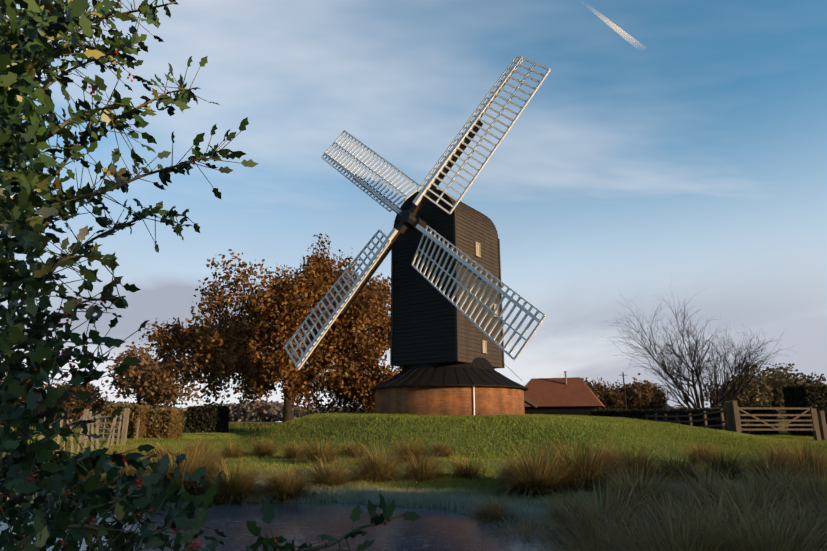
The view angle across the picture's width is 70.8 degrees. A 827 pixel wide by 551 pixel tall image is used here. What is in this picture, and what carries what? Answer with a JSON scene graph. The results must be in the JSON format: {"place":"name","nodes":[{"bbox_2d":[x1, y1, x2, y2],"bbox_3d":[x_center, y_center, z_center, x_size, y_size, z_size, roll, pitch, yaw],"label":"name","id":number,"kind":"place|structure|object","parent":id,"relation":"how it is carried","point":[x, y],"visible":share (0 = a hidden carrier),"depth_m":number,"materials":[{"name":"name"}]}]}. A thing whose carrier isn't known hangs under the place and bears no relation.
{"place":"outdoors","nodes":[
{"label":"outdoors","id":0,"kind":"place"},
{"bbox_2d":[0,501,591,550],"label":"pond water","id":1,"kind":"structure","parent":0,"point":[432,529],"depth_m":7.37,"materials":[{"name":"water"}]},
{"bbox_2d":[0,421,788,434],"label":"grass","id":2,"kind":"structure","parent":0,"point":[237,427],"depth_m":42.41,"materials":[{"name":"green plant"}]},
{"bbox_2d":[399,210,420,229],"bbox_3d":[-0.174,-2.629,27.681,0.720,0.818,0.967,-10,-18,35],"label":"windmill hub","id":3,"kind":"object","parent":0,"point":[408,218],"visible":0.84,"depth_m":27.39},
{"bbox_2d":[0,0,826,421],"label":"sky","id":4,"kind":"structure","parent":0,"point":[693,160],"materials":[{"name":"blue"}]},
{"bbox_2d":[2,412,826,520],"bbox_3d":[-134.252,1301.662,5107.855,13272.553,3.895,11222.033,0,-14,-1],"label":"ground","id":5,"kind":"structure","parent":0,"point":[378,434],"depth_m":20.09,"materials":[{"name":"green plant"}]},
{"bbox_2d":[0,372,52,407],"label":"tree leaves","id":6,"kind":"object","parent":5,"relation":"on","point":[42,387],"depth_m":144.83,"materials":[{"name":"green plant"}]},
{"bbox_2d":[37,379,101,421],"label":"tree leaves","id":7,"kind":"object","parent":5,"relation":"on","point":[76,389],"depth_m":121.54,"materials":[{"name":"brown plant"}]},
{"bbox_2d":[39,381,114,421],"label":"tree leaves","id":8,"kind":"object","parent":5,"relation":"on","point":[95,407],"depth_m":152.61,"materials":[{"name":"brown plant"}]},
{"bbox_2d":[39,411,124,452],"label":"fence pickets","id":9,"kind":"object","parent":5,"relation":"on","point":[86,437],"visible":0.46,"depth_m":20.88,"materials":[{"name":"wood"}]},
{"bbox_2d":[81,408,139,443],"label":"gate posts","id":10,"kind":"object","parent":5,"relation":"on","point":[124,425],"visible":0.52,"depth_m":24.52,"materials":[{"name":"wood"}]},
{"bbox_2d":[84,416,122,438],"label":"field gate","id":11,"kind":"structure","parent":10,"relation":"attached to","point":[104,428],"depth_m":24.66,"materials":[{"name":"grey wood"}]},
{"bbox_2d":[104,409,137,437],"bbox_3d":[-14.270,7.400,28.909,1.725,1.649,0.866,-3,-15,13],"label":"hedge","id":12,"kind":"object","parent":5,"relation":"on","point":[117,420],"visible":0.08,"depth_m":28.50,"materials":[{"name":"brown plant"}]},
{"bbox_2d":[99,403,152,438],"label":"hedge leaves","id":13,"kind":"object","parent":5,"relation":"on","point":[141,410],"visible":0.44,"depth_m":28.54,"materials":[{"name":"brown plant"}]},
{"bbox_2d":[100,341,206,408],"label":"tree leaves","id":14,"kind":"object","parent":5,"relation":"on","point":[143,369],"depth_m":132.12,"materials":[{"name":"plant"}]},
{"bbox_2d":[147,413,169,437],"bbox_3d":[-12.475,7.543,29.131,1.102,1.446,0.946,-3,-15,11],"label":"hedge","id":15,"kind":"object","parent":5,"relation":"on","point":[156,427],"visible":0.04,"depth_m":28.69,"materials":[{"name":"plant"}]},
{"bbox_2d":[143,407,184,438],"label":"hedge leaves","id":16,"kind":"object","parent":5,"relation":"on","point":[174,421],"visible":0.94,"depth_m":28.72,"materials":[{"name":"brown plant"}]},
{"bbox_2d":[188,408,213,432],"bbox_3d":[-12.493,8.867,35.342,1.604,1.581,1.541,-3,-15,11],"label":"hedge","id":17,"kind":"object","parent":5,"relation":"on","point":[202,419],"visible":0.02,"depth_m":34.64,"materials":[{"name":"green plant"}]},
{"bbox_2d":[184,404,230,432],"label":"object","id":18,"kind":"object","parent":5,"relation":"on","point":[220,419],"visible":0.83,"depth_m":34.66,"materials":[{"name":"green plant"}]},
{"bbox_2d":[0,0,421,550],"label":"holly","id":19,"kind":"object","parent":5,"relation":"on","point":[22,182],"depth_m":1.91,"materials":[{"name":"green plant"}]},
{"bbox_2d":[0,3,390,549],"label":"holly berries","id":20,"kind":"object","parent":19,"relation":"attached to","point":[35,475],"visible":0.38,"depth_m":1.78,"materials":[{"name":"red plant"}]},
{"bbox_2d":[0,432,491,506],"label":"grass tufts","id":21,"kind":"object","parent":5,"relation":"on","point":[229,489],"depth_m":11.69,"materials":[{"name":"plant"}]},
{"bbox_2d":[139,233,404,422],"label":"oak","id":22,"kind":"object","parent":5,"relation":"on","point":[281,312],"depth_m":42.18,"materials":[{"name":"brown plant"}]},
{"bbox_2d":[0,472,826,545],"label":"grass","id":23,"kind":"structure","parent":5,"relation":"on","point":[456,492],"depth_m":10.02,"materials":[{"name":"plant"}]},
{"bbox_2d":[39,400,787,421],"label":"horizon treeline","id":24,"kind":"object","parent":5,"relation":"on","point":[272,412],"visible":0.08,"depth_m":215.76,"materials":[{"name":"green plant"}]},
{"bbox_2d":[375,386,524,415],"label":"roundhouse wall","id":25,"kind":"structure","parent":5,"relation":"on","point":[444,400],"depth_m":24.97,"materials":[{"name":"orange brick"}]},
{"bbox_2d":[390,189,504,368],"bbox_3d":[1.715,0.293,29.551,3.834,8.630,4.334,-10,-18,35],"label":"mill buck","id":26,"kind":"object","parent":25,"relation":"on","point":[471,225],"visible":0.42,"depth_m":28.25,"materials":[{"name":"black wood"}]},
{"bbox_2d":[285,55,550,369],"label":"windmill sails","id":27,"kind":"object","parent":26,"relation":"attached to","point":[338,309],"visible":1,"depth_m":26.78},
{"bbox_2d":[340,120,489,314],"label":"sail stocks","id":28,"kind":"object","parent":27,"relation":"attached to","point":[414,210],"visible":0.32,"depth_m":27.45,"materials":[{"name":"brown wood"}]},
{"bbox_2d":[392,189,496,368],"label":"mill buck ends","id":29,"kind":"object","parent":26,"relation":"attached to","point":[423,320],"visible":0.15,"depth_m":27.70,"materials":[{"name":"black wood"}]},
{"bbox_2d":[474,241,497,353],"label":"windows","id":30,"kind":"structure","parent":26,"relation":"attached to","point":[483,342],"depth_m":28.54,"materials":[{"name":"white wood"}]},
{"bbox_2d":[371,357,527,391],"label":"roundhouse roof","id":31,"kind":"structure","parent":25,"relation":"on","point":[479,371],"depth_m":25.95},
{"bbox_2d":[473,386,474,414],"bbox_3d":[2.557,5.850,24.512,0.070,2.470,0.070,-10,-18,35],"label":"roundhouse downpipe","id":32,"kind":"object","parent":25,"relation":"attached to","point":[473,401],"visible":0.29,"depth_m":24.61,"materials":[{"name":"white metal"}]},
{"bbox_2d":[524,396,536,407],"bbox_3d":[5.211,6.699,32.759,1.280,2.970,7.553,-10,-18,35],"label":"windmill tailpole","id":33,"kind":"object","parent":5,"relation":"on","point":[530,402],"visible":0.02,"depth_m":34.85,"materials":[{"name":"wood"}]},
{"bbox_2d":[524,406,601,415],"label":"barn walls","id":34,"kind":"structure","parent":5,"relation":"on","point":[569,410],"depth_m":59.71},
{"bbox_2d":[524,377,605,407],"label":"barn roof","id":35,"kind":"structure","parent":34,"relation":"on","point":[575,391],"depth_m":61.36,"materials":[{"name":"red tile"}]},
{"bbox_2d":[581,375,627,409],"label":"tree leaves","id":36,"kind":"object","parent":5,"relation":"on","point":[604,393],"depth_m":121.75,"materials":[{"name":"brown plant"}]},
{"bbox_2d":[622,372,626,408],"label":"telegraph pole","id":37,"kind":"object","parent":5,"relation":"on","point":[624,391],"visible":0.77,"depth_m":85.14,"materials":[{"name":"brown wood"}]},
{"bbox_2d":[609,373,655,409],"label":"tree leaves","id":38,"kind":"object","parent":5,"relation":"on","point":[635,395],"depth_m":122.93,"materials":[{"name":"brown plant"}]},
{"bbox_2d":[457,452,826,550],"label":"rush tussocks","id":39,"kind":"object","parent":5,"relation":"on","point":[743,528],"visible":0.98,"depth_m":6.15,"materials":[{"name":"green plant"}]},
{"bbox_2d":[472,429,826,500],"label":"rush tussocks","id":40,"kind":"object","parent":5,"relation":"on","point":[541,477],"visible":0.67,"depth_m":11.22,"materials":[{"name":"plant"}]},
{"bbox_2d":[638,380,669,409],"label":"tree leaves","id":41,"kind":"object","parent":5,"relation":"on","point":[654,404],"depth_m":126.05,"materials":[{"name":"brown plant"}]},
{"bbox_2d":[590,405,779,434],"bbox_3d":[18.762,11.049,44.595,2.354,2.217,25.650,0,-14,-1],"label":"long hedge","id":42,"kind":"object","parent":5,"relation":"on","point":[629,413],"depth_m":37.31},
{"bbox_2d":[600,284,792,408],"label":"bare tree","id":43,"kind":"object","parent":5,"relation":"on","point":[717,399],"visible":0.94,"depth_m":42.42,"materials":[{"name":"brown plant"}]},
{"bbox_2d":[646,401,826,440],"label":"wooden fence","id":44,"kind":"object","parent":5,"relation":"on","point":[735,415],"visible":0.79,"depth_m":26.81,"materials":[{"name":"brown wood"}]},
{"bbox_2d":[698,370,777,406],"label":"tree leaves","id":45,"kind":"object","parent":5,"relation":"on","point":[754,396],"depth_m":108.33,"materials":[{"name":"plant"}]},
{"bbox_2d":[713,362,800,417],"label":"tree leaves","id":46,"kind":"object","parent":5,"relation":"on","point":[776,389],"depth_m":113.84,"materials":[{"name":"green plant"}]},
{"bbox_2d":[755,363,826,417],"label":"tree leaves","id":47,"kind":"object","parent":5,"relation":"on","point":[808,381],"depth_m":118.45,"materials":[{"name":"green plant"}]},
{"bbox_2d":[782,384,826,436],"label":"tall hedge","id":48,"kind":"object","parent":5,"relation":"on","point":[800,392],"depth_m":31.27,"materials":[{"name":"green plant"}]},
{"bbox_2d":[416,220,517,376],"bbox_3d":[2.052,0.345,29.275,2.318,9.708,6.302,-24,-27,58],"label":"mill ironwork","id":49,"kind":"object","parent":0,"point":[424,223],"visible":0.29,"depth_m":28.18,"materials":[{"name":"black metal"}]},
{"bbox_2d":[584,1,645,47],"bbox_3d":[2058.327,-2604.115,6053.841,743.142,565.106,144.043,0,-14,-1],"label":"contrail","id":50,"kind":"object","parent":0,"point":[617,29],"depth_m":6055.44,"materials":[{"name":"white"}]}
]}

